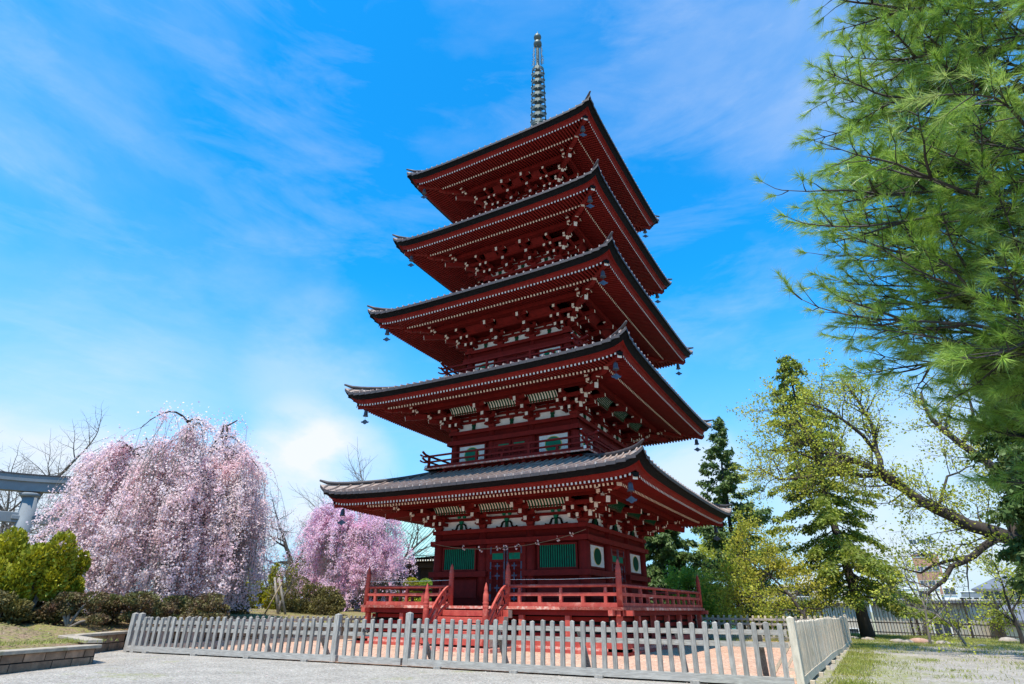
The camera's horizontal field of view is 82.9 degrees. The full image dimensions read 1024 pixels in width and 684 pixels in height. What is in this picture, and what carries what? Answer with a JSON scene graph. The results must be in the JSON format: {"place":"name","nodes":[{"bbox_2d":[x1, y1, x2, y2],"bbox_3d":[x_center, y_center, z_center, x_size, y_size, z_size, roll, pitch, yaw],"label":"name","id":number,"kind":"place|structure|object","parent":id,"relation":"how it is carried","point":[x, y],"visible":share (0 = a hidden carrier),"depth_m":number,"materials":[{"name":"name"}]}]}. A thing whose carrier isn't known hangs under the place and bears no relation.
{"place":"outdoors","nodes":[
{"label":"outdoors","id":0,"kind":"place"},
{"bbox_2d":[0,612,1023,683],"bbox_3d":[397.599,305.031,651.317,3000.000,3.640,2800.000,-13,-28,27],"label":"ground","id":1,"kind":"structure","parent":0,"point":[167,669],"depth_m":11.42,"materials":[{"name":"grey gravel"}]},
{"bbox_2d":[0,644,101,673],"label":"retaining wall","id":2,"kind":"structure","parent":1,"relation":"on","point":[20,660],"depth_m":11.39,"materials":[{"name":"grey stone"}]},
{"bbox_2d":[58,631,127,662],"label":"retaining wall","id":3,"kind":"structure","parent":1,"relation":"on","point":[111,644],"depth_m":15.66,"materials":[{"name":"grey stone"}]},
{"bbox_2d":[0,606,375,649],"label":"planting bed","id":4,"kind":"object","parent":1,"relation":"on","point":[59,629],"visible":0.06,"depth_m":16.07,"materials":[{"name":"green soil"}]},
{"bbox_2d":[0,589,34,624],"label":"shrub","id":5,"kind":"object","parent":4,"relation":"on","point":[9,613],"visible":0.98,"depth_m":15.93,"materials":[{"name":"green plant"}]},
{"bbox_2d":[0,526,35,600],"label":"golden conifer","id":6,"kind":"object","parent":4,"relation":"on","point":[14,545],"visible":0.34,"depth_m":16.94,"materials":[{"name":"green plant"}]},
{"bbox_2d":[0,471,71,543],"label":"torii gate","id":7,"kind":"structure","parent":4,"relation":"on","point":[30,487],"depth_m":30.05,"materials":[{"name":"grey concrete"}]},
{"bbox_2d":[0,528,78,621],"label":"golden conifer","id":8,"kind":"object","parent":4,"relation":"on","point":[42,570],"visible":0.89,"depth_m":16.86,"materials":[{"name":"green plant"}]},
{"bbox_2d":[1,598,82,622],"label":"shrub","id":9,"kind":"object","parent":4,"relation":"on","point":[39,604],"visible":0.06,"depth_m":16.99,"materials":[{"name":"green plant"}]},
{"bbox_2d":[0,400,112,542],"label":"bare cherry tree","id":10,"kind":"object","parent":4,"relation":"on","point":[4,526],"visible":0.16,"depth_m":36.30,"materials":[{"name":"brown plant"}]},
{"bbox_2d":[0,636,117,645],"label":"grass","id":11,"kind":"structure","parent":4,"relation":"on","point":[63,640],"depth_m":12.18,"materials":[{"name":"green plant"}]},
{"bbox_2d":[28,590,110,626],"bbox_3d":[-12.795,7.853,16.989,2.291,1.060,1.258,4,-25,-8],"label":"shrub","id":12,"kind":"object","parent":4,"relation":"on","point":[63,609],"visible":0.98,"depth_m":16.76,"materials":[{"name":"green plant"}]},
{"bbox_2d":[46,546,92,617],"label":"golden conifer","id":13,"kind":"object","parent":4,"relation":"on","point":[77,581],"visible":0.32,"depth_m":18.04,"materials":[{"name":"green plant"}]},
{"bbox_2d":[30,460,139,586],"bbox_3d":[-30.440,13.073,42.003,8.393,12.575,11.084,-2,-25,7],"label":"bare cherry tree","id":14,"kind":"object","parent":4,"relation":"on","point":[53,500],"visible":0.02,"depth_m":39.31,"materials":[{"name":"brown plant"}]},
{"bbox_2d":[84,592,134,624],"bbox_3d":[-12.532,8.352,18.075,1.833,1.032,1.632,-13,-28,27],"label":"shrub","id":15,"kind":"object","parent":4,"relation":"on","point":[113,607],"visible":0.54,"depth_m":17.79,"materials":[{"name":"green plant"}]},
{"bbox_2d":[119,591,177,624],"bbox_3d":[-11.043,8.172,17.697,1.801,1.098,1.790,-13,-28,27],"label":"shrub","id":16,"kind":"object","parent":4,"relation":"on","point":[153,606],"visible":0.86,"depth_m":17.38,"materials":[{"name":"green plant"}]},
{"bbox_2d":[26,401,289,613],"bbox_3d":[-12.972,6.066,22.695,8.926,8.740,9.020,-13,-28,27],"label":"weeping cherry tree","id":17,"kind":"object","parent":4,"relation":"on","point":[199,527],"visible":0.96,"depth_m":20.85,"materials":[{"name":"pink plant"}]},
{"bbox_2d":[144,594,195,624],"bbox_3d":[-11.134,8.824,19.032,2.060,1.004,1.473,4,-25,-8],"label":"shrub","id":18,"kind":"object","parent":4,"relation":"on","point":[180,601],"visible":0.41,"depth_m":18.79,"materials":[{"name":"green plant"}]},
{"bbox_2d":[176,592,230,625],"bbox_3d":[-9.694,8.414,18.182,1.606,1.091,2.135,8,-26,-17],"label":"shrub","id":19,"kind":"object","parent":4,"relation":"on","point":[208,604],"visible":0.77,"depth_m":18.03,"materials":[{"name":"green plant"}]},
{"bbox_2d":[221,583,254,614],"bbox_3d":[-12.394,11.598,26.020,1.775,1.797,1.869,19,-30,-34],"label":"olive shrub","id":20,"kind":"object","parent":4,"relation":"on","point":[238,610],"visible":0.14,"depth_m":25.98,"materials":[{"name":"green plant"}]},
{"bbox_2d":[243,564,264,608],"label":"hedge conifer","id":21,"kind":"object","parent":4,"relation":"on","point":[258,595],"visible":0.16,"depth_m":34.63,"materials":[{"name":"green plant"}]},
{"bbox_2d":[264,582,281,613],"bbox_3d":[-10.943,11.775,26.506,0.627,1.461,0.064,9,-26,-19],"label":"bamboo pole","id":22,"kind":"object","parent":4,"relation":"on","point":[273,598],"visible":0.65,"depth_m":26.50,"materials":[{"name":"beige wood"}]},
{"bbox_2d":[261,562,285,609],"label":"hedge conifer","id":23,"kind":"object","parent":4,"relation":"on","point":[266,602],"visible":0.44,"depth_m":34.92,"materials":[{"name":"green plant"}]},
{"bbox_2d":[274,577,278,613],"bbox_3d":[-10.966,11.929,27.005,0.568,1.801,0.119,10,-26,-20],"label":"support pole","id":24,"kind":"object","parent":4,"relation":"on","point":[276,599],"visible":0.65,"depth_m":26.98,"materials":[{"name":"grey wood"}]},
{"bbox_2d":[278,577,285,613],"bbox_3d":[-10.727,11.966,27.084,0.702,1.812,0.119,10,-26,-19],"label":"support pole","id":25,"kind":"object","parent":4,"relation":"on","point":[282,599],"visible":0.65,"depth_m":27.06,"materials":[{"name":"grey wood"}]},
{"bbox_2d":[260,553,310,611],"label":"maple tree","id":26,"kind":"object","parent":4,"relation":"on","point":[287,571],"visible":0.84,"depth_m":28.56,"materials":[{"name":"green plant"}]},
{"bbox_2d":[285,563,300,597],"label":"hedge conifer","id":27,"kind":"object","parent":4,"relation":"on","point":[296,565],"visible":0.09,"depth_m":35.69,"materials":[{"name":"green plant"}]},
{"bbox_2d":[246,483,345,607],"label":"bare cherry tree","id":28,"kind":"object","parent":4,"relation":"on","point":[281,533],"visible":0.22,"depth_m":46.72,"materials":[{"name":"brown plant"}]},
{"bbox_2d":[280,575,324,613],"bbox_3d":[-10.724,13.076,29.663,3.122,2.176,2.177,-40,-47,55],"label":"olive shrub","id":29,"kind":"object","parent":4,"relation":"on","point":[296,604],"visible":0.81,"depth_m":29.30,"materials":[{"name":"green plant"}]},
{"bbox_2d":[307,586,345,615],"bbox_3d":[-9.198,12.972,28.801,1.881,1.662,1.811,12,-27,-23],"label":"olive shrub","id":30,"kind":"object","parent":4,"relation":"on","point":[329,602],"visible":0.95,"depth_m":28.55,"materials":[{"name":"green plant"}]},
{"bbox_2d":[270,497,417,611],"bbox_3d":[-9.948,12.694,35.939,8.861,8.063,7.355,-13,-28,27],"label":"weeping cherry tree","id":31,"kind":"object","parent":4,"relation":"on","point":[364,541],"visible":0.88,"depth_m":34.39,"materials":[{"name":"pink plant"}]},
{"bbox_2d":[289,438,434,600],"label":"bare tree","id":32,"kind":"object","parent":4,"relation":"on","point":[417,530],"visible":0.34,"depth_m":43.55,"materials":[{"name":"brown plant"}]},
{"bbox_2d":[353,576,377,610],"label":"hedge conifer","id":33,"kind":"object","parent":4,"relation":"on","point":[357,603],"visible":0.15,"depth_m":36.17,"materials":[{"name":"green plant"}]},
{"bbox_2d":[373,573,398,607],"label":"hedge conifer","id":34,"kind":"object","parent":4,"relation":"on","point":[394,598],"visible":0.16,"depth_m":36.66,"materials":[{"name":"green plant"}]},
{"bbox_2d":[402,577,418,601],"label":"ball shrub","id":35,"kind":"object","parent":4,"relation":"on","point":[416,582],"visible":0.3,"depth_m":37.91,"materials":[{"name":"green plant"}]},
{"bbox_2d":[417,578,432,601],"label":"ball shrub","id":36,"kind":"object","parent":4,"relation":"on","point":[424,581],"visible":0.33,"depth_m":38.09,"materials":[{"name":"green plant"}]},
{"bbox_2d":[122,625,361,648],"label":"retaining wall","id":37,"kind":"structure","parent":1,"relation":"on","point":[224,636],"depth_m":19.40,"materials":[{"name":"grey stone"}]},
{"bbox_2d":[294,519,435,607],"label":"temple hall","id":38,"kind":"structure","parent":1,"relation":"on","point":[425,565],"depth_m":50.47,"materials":[{"name":"metal"}]},
{"bbox_2d":[190,638,796,683],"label":"courtyard gravel","id":39,"kind":"structure","parent":1,"relation":"on","point":[750,653],"depth_m":15.00,"materials":[{"name":"beige gravel"}]},
{"bbox_2d":[123,612,341,662],"bbox_3d":[-7.145,7.490,14.867,6.988,1.037,0.770,-9,-26,20],"label":"picket fence","id":40,"kind":"object","parent":39,"relation":"on","point":[138,628],"visible":0.99,"depth_m":14.47,"materials":[{"name":"grey wood"}]},
{"bbox_2d":[142,615,374,647],"bbox_3d":[-5.739,11.460,23.376,0.115,0.838,18.900,-13,-28,27],"label":"picket fence","id":41,"kind":"object","parent":39,"relation":"on","point":[359,618],"visible":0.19,"depth_m":19.41,"materials":[{"name":"grey wood"}]},
{"bbox_2d":[338,618,404,664],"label":"fence gate","id":42,"kind":"structure","parent":39,"relation":"on","point":[369,658],"depth_m":13.04,"materials":[{"name":"grey wood"}]},
{"bbox_2d":[320,32,731,656],"bbox_3d":[1.386,-3.878,28.432,12.551,33.126,12.626,-13,-28,27],"label":"pagoda","id":43,"kind":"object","parent":39,"relation":"on","point":[528,330],"visible":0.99,"depth_m":22.22,"materials":[{"name":"wood"}]},
{"bbox_2d":[337,509,345,524],"bbox_3d":[-6.289,6.414,21.479,0.259,0.733,0.221,20,-31,-36],"label":"wind bell","id":44,"kind":"object","parent":43,"relation":"hanging from","point":[341,522],"visible":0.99,"depth_m":21.41,"materials":[{"name":"metal"}]},
{"bbox_2d":[361,410,368,423],"bbox_3d":[-5.859,2.943,23.185,0.259,0.733,0.221,20,-31,-36],"label":"wind bell","id":45,"kind":"object","parent":43,"relation":"hanging from","point":[365,415],"visible":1,"depth_m":23.10,"materials":[{"name":"metal"}]},
{"bbox_2d":[383,329,389,341],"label":"wind bell","id":46,"kind":"object","parent":43,"relation":"hanging from","point":[386,339],"visible":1,"depth_m":24.75,"materials":[{"name":"metal"}]},
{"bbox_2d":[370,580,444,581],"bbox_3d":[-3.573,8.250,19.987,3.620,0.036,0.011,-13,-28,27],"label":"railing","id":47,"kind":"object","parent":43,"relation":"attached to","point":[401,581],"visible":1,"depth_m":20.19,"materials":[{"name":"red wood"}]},
{"bbox_2d":[407,256,414,266],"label":"wind bell","id":48,"kind":"object","parent":43,"relation":"hanging from","point":[411,260],"visible":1,"depth_m":26.52,"materials":[{"name":"metal"}]},
{"bbox_2d":[421,189,426,198],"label":"wind bell","id":49,"kind":"object","parent":43,"relation":"hanging from","point":[424,193],"visible":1,"depth_m":28.26,"materials":[{"name":"metal"}]},
{"bbox_2d":[435,529,585,551],"bbox_3d":[-0.249,7.007,20.252,6.154,0.599,0.168,-13,-28,27],"label":"rope","id":50,"kind":"object","parent":43,"relation":"hanging from","point":[497,548],"visible":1,"depth_m":20.00,"materials":[{"name":"brown fabric"}]},
{"bbox_2d":[510,577,614,579],"bbox_3d":[1.447,7.100,17.364,3.620,0.036,0.011,-13,-28,27],"label":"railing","id":51,"kind":"object","parent":43,"relation":"attached to","point":[549,579],"visible":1,"depth_m":17.59,"materials":[{"name":"red paint"}]},
{"bbox_2d":[579,125,586,136],"bbox_3d":[2.995,-8.967,24.509,0.259,0.733,0.221,20,-31,-36],"label":"wind bell","id":52,"kind":"object","parent":43,"relation":"hanging from","point":[582,130],"visible":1,"depth_m":24.45,"materials":[{"name":"metal"}]},
{"bbox_2d":[586,196,593,207],"bbox_3d":[3.042,-5.517,22.602,0.259,0.733,0.221,20,-31,-36],"label":"wind bell","id":53,"kind":"object","parent":43,"relation":"hanging from","point":[589,200],"visible":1,"depth_m":22.55,"materials":[{"name":"metal"}]},
{"bbox_2d":[599,269,607,284],"bbox_3d":[3.198,-2.313,20.372,0.259,0.733,0.221,20,-31,-36],"label":"wind bell","id":54,"kind":"object","parent":43,"relation":"hanging from","point":[603,282],"visible":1,"depth_m":20.29,"materials":[{"name":"metal"}]},
{"bbox_2d":[611,362,620,378],"bbox_3d":[3.296,0.845,18.402,0.259,0.733,0.221,20,-31,-36],"label":"wind bell","id":55,"kind":"object","parent":43,"relation":"hanging from","point":[615,368],"visible":0.98,"depth_m":18.32,"materials":[{"name":"metal"}]},
{"bbox_2d":[626,482,636,502],"bbox_3d":[3.370,4.201,16.433,0.259,0.733,0.221,20,-31,-36],"label":"wind bell","id":56,"kind":"object","parent":43,"relation":"hanging from","point":[630,499],"visible":1,"depth_m":16.35,"materials":[{"name":"metal"}]},
{"bbox_2d":[676,364,681,374],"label":"wind bell","id":57,"kind":"object","parent":43,"relation":"hanging from","point":[678,368],"visible":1,"depth_m":28.07,"materials":[{"name":"metal"}]},
{"bbox_2d":[694,439,700,451],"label":"wind bell","id":58,"kind":"object","parent":43,"relation":"hanging from","point":[697,449],"visible":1,"depth_m":26.64,"materials":[{"name":"metal"}]},
{"bbox_2d":[713,526,720,540],"bbox_3d":[8.880,8.262,25.197,0.259,0.733,0.221,20,-31,-36],"label":"wind bell","id":59,"kind":"object","parent":43,"relation":"hanging from","point":[716,538],"visible":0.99,"depth_m":25.13,"materials":[{"name":"metal"}]},
{"bbox_2d":[402,612,794,683],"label":"picket fence","id":60,"kind":"object","parent":39,"relation":"on","point":[757,643],"visible":0.98,"depth_m":11.06,"materials":[{"name":"grey wood"}]},
{"bbox_2d":[696,615,841,639],"bbox_3d":[6.193,13.193,27.059,16.700,0.962,0.115,-13,-28,27],"label":"picket fence","id":61,"kind":"object","parent":39,"relation":"on","point":[759,623],"visible":0.16,"depth_m":24.99,"materials":[{"name":"beige wood"}]},
{"bbox_2d":[0,647,1023,683],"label":"loose stones","id":62,"kind":"object","parent":1,"relation":"on","point":[495,671],"visible":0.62,"depth_m":11.69,"materials":[{"name":"grey stone"}]},
{"bbox_2d":[19,650,1013,683],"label":"fallen petals","id":63,"kind":"object","parent":1,"relation":"on","point":[443,678],"visible":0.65,"depth_m":11.01,"materials":[{"name":"pink plant"}]},
{"bbox_2d":[644,529,720,620],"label":"dark conifer","id":64,"kind":"object","parent":1,"relation":"on","point":[661,547],"visible":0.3,"depth_m":35.64,"materials":[{"name":"green plant"}]},
{"bbox_2d":[661,560,737,634],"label":"young tree","id":65,"kind":"object","parent":1,"relation":"on","point":[686,581],"visible":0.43,"depth_m":30.18,"materials":[{"name":"green plant"}]},
{"bbox_2d":[688,487,771,629],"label":"young tree","id":66,"kind":"object","parent":1,"relation":"on","point":[710,553],"visible":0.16,"depth_m":40.51,"materials":[{"name":"green plant"}]},
{"bbox_2d":[659,416,806,629],"bbox_3d":[13.780,11.121,36.380,7.896,13.296,7.432,18,-30,-33],"label":"dark conifer","id":67,"kind":"object","parent":1,"relation":"on","point":[727,480],"visible":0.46,"depth_m":36.21,"materials":[{"name":"green plant"}]},
{"bbox_2d":[691,502,811,635],"bbox_3d":[11.858,11.193,28.784,5.391,6.613,5.242,-13,-28,27],"label":"maple tree","id":68,"kind":"object","parent":1,"relation":"on","point":[783,562],"visible":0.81,"depth_m":28.56,"materials":[{"name":"green plant"}]},
{"bbox_2d":[709,600,820,628],"bbox_3d":[15.149,16.528,35.048,6.467,1.860,0.100,-12,-27,25],"label":"iron fence","id":69,"kind":"object","parent":1,"relation":"on","point":[710,627],"visible":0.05,"depth_m":35.15,"materials":[{"name":"grey metal"}]},
{"bbox_2d":[708,538,859,629],"bbox_3d":[12.564,11.812,26.873,6.645,4.989,4.742,4,-25,-8],"label":"maple tree","id":70,"kind":"object","parent":1,"relation":"on","point":[783,599],"visible":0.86,"depth_m":26.68,"materials":[{"name":"green plant"}]},
{"bbox_2d":[742,585,844,599],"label":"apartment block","id":71,"kind":"structure","parent":1,"relation":"on","point":[800,594],"depth_m":68.14,"materials":[{"name":"grey concrete"}]},
{"bbox_2d":[795,573,817,582],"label":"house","id":72,"kind":"structure","parent":1,"relation":"on","point":[804,576],"depth_m":109.04,"materials":[{"name":"white glass"}]},
{"bbox_2d":[742,600,873,633],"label":"warehouse","id":73,"kind":"structure","parent":1,"relation":"on","point":[846,613],"depth_m":46.53,"materials":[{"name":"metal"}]},
{"bbox_2d":[849,628,859,633],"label":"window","id":74,"kind":"structure","parent":73,"relation":"in","point":[849,628],"depth_m":45.73,"materials":[{"name":"white glass"}]},
{"bbox_2d":[775,614,851,683],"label":"picket fence","id":75,"kind":"object","parent":1,"relation":"on","point":[817,645],"visible":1,"depth_m":11.98,"materials":[{"name":"beige wood"}]},
{"bbox_2d":[765,354,967,637],"bbox_3d":[16.784,7.509,30.604,7.038,15.139,7.338,9,-26,-18],"label":"cedar tree","id":76,"kind":"object","parent":1,"relation":"on","point":[850,556],"visible":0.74,"depth_m":28.89,"materials":[{"name":"green plant"}]},
{"bbox_2d":[820,600,918,635],"bbox_3d":[19.372,15.061,31.751,0.100,1.860,5.112,15,-28,-29],"label":"iron fence","id":77,"kind":"object","parent":1,"relation":"on","point":[902,622],"visible":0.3,"depth_m":30.97,"materials":[{"name":"grey metal"}]},
{"bbox_2d":[720,348,1023,654],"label":"oak tree","id":78,"kind":"object","parent":1,"relation":"on","point":[991,533],"visible":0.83,"depth_m":20.28,"materials":[{"name":"green plant"}]},
{"bbox_2d":[749,0,1023,507],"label":"pine tree","id":79,"kind":"object","parent":1,"relation":"on","point":[942,175],"visible":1,"depth_m":6.57,"materials":[{"name":"green plant"}]},
{"bbox_2d":[892,639,902,642],"bbox_3d":[16.186,12.488,24.194,0.530,0.162,0.389,-13,-28,27],"label":"rock","id":80,"kind":"object","parent":1,"relation":"on","point":[897,640],"visible":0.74,"depth_m":24.13,"materials":[{"name":"grey stone"}]},
{"bbox_2d":[876,552,949,634],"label":"young tree","id":81,"kind":"object","parent":1,"relation":"on","point":[915,595],"visible":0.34,"depth_m":34.52,"materials":[{"name":"green plant"}]},
{"bbox_2d":[909,638,927,642],"bbox_3d":[16.882,12.369,23.953,0.801,0.244,0.603,-13,-28,27],"label":"rock","id":82,"kind":"object","parent":1,"relation":"on","point":[918,640],"visible":0.67,"depth_m":23.80,"materials":[{"name":"pink stone"}]},
{"bbox_2d":[896,587,941,600],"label":"house","id":83,"kind":"structure","parent":1,"relation":"on","point":[919,588],"depth_m":67.66,"materials":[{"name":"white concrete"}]},
{"bbox_2d":[883,532,964,643],"bbox_3d":[17.217,10.347,24.246,3.688,4.470,2.119,5,-25,-9],"label":"young tree","id":84,"kind":"object","parent":1,"relation":"on","point":[927,626],"visible":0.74,"depth_m":23.99,"materials":[{"name":"green plant"}]},
{"bbox_2d":[909,539,944,599],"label":"apartment block","id":85,"kind":"structure","parent":1,"relation":"on","point":[929,577],"depth_m":178.24,"materials":[{"name":"brown brick"}]},
{"bbox_2d":[886,580,973,645],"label":"young tree","id":86,"kind":"object","parent":1,"relation":"on","point":[957,632],"visible":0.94,"depth_m":22.64,"materials":[{"name":"green plant"}]},
{"bbox_2d":[866,600,1003,638],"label":"warehouse","id":87,"kind":"structure","parent":1,"relation":"on","point":[920,625],"depth_m":35.97,"materials":[{"name":"metal"}]},
{"bbox_2d":[932,622,954,637],"bbox_3d":[26.807,18.282,35.799,0.145,1.870,1.340,7,-25,-13],"label":"window","id":88,"kind":"structure","parent":87,"relation":"in","point":[944,629],"depth_m":35.99,"materials":[{"name":"glass"}]},
{"bbox_2d":[934,640,950,643],"bbox_3d":[17.081,11.941,22.985,0.631,0.179,0.434,-13,-28,27],"label":"rock","id":89,"kind":"object","parent":1,"relation":"on","point":[940,642],"visible":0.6,"depth_m":22.91,"materials":[{"name":"grey stone"}]},
{"bbox_2d":[938,577,957,599],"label":"house","id":90,"kind":"structure","parent":1,"relation":"on","point":[953,595],"depth_m":90.65,"materials":[{"name":"white glass"}]},
{"bbox_2d":[942,588,956,594],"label":"window","id":91,"kind":"structure","parent":90,"relation":"in","point":[954,592],"depth_m":90.50,"materials":[{"name":"grey glass"}]},
{"bbox_2d":[911,598,1003,638],"bbox_3d":[21.643,13.511,28.314,0.100,1.860,3.752,14,-28,-26],"label":"iron fence","id":92,"kind":"object","parent":1,"relation":"on","point":[961,634],"visible":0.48,"depth_m":27.96,"materials":[{"name":"grey metal"}]},
{"bbox_2d":[959,591,983,598],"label":"apartment block","id":93,"kind":"structure","parent":1,"relation":"on","point":[974,595],"depth_m":111.23,"materials":[{"name":"grey concrete"}]},
{"bbox_2d":[950,599,1022,600],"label":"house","id":94,"kind":"structure","parent":1,"relation":"on","point":[979,599],"depth_m":41.02,"materials":[{"name":"white glass"}]},
{"bbox_2d":[962,540,1023,643],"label":"young tree","id":95,"kind":"object","parent":1,"relation":"on","point":[999,615],"visible":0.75,"depth_m":24.03,"materials":[{"name":"green plant"}]},
{"bbox_2d":[963,357,1023,597],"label":"cedar tree","id":96,"kind":"object","parent":1,"relation":"on","point":[1011,513],"visible":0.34,"depth_m":16.24,"materials":[{"name":"green plant"}]},
{"bbox_2d":[971,576,1022,598],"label":"house","id":97,"kind":"structure","parent":1,"relation":"on","point":[988,586],"depth_m":48.29,"materials":[{"name":"grey tile"}]},
{"bbox_2d":[982,590,1005,598],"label":"window","id":98,"kind":"structure","parent":97,"relation":"in","point":[998,591],"depth_m":48.04,"materials":[{"name":"grey glass"}]},
{"bbox_2d":[987,600,1023,639],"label":"shed","id":99,"kind":"structure","parent":1,"relation":"on","point":[1019,619],"depth_m":32.67,"materials":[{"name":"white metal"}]},
{"bbox_2d":[993,597,1023,638],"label":"iron fence","id":100,"kind":"object","parent":1,"relation":"on","point":[1004,634],"visible":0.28,"depth_m":26.51,"materials":[{"name":"grey metal"}]},
{"bbox_2d":[999,637,1019,641],"bbox_3d":[21.831,13.117,25.482,0.830,0.244,0.567,-13,-28,27],"label":"rock","id":101,"kind":"object","parent":1,"relation":"on","point":[1006,639],"visible":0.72,"depth_m":25.35,"materials":[{"name":"grey stone"}]},
{"bbox_2d":[0,0,1023,611],"label":"sky","id":102,"kind":"structure","parent":0,"point":[204,201],"materials":[{"name":"blue"}]},
{"bbox_2d":[697,628,855,646],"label":"grass","id":103,"kind":"structure","parent":0,"point":[772,640],"depth_m":23.49,"materials":[{"name":"green plant"}]},
{"bbox_2d":[824,632,1023,683],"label":"grass","id":104,"kind":"structure","parent":0,"point":[847,662],"depth_m":17.35,"materials":[{"name":"green plant"}]}
]}

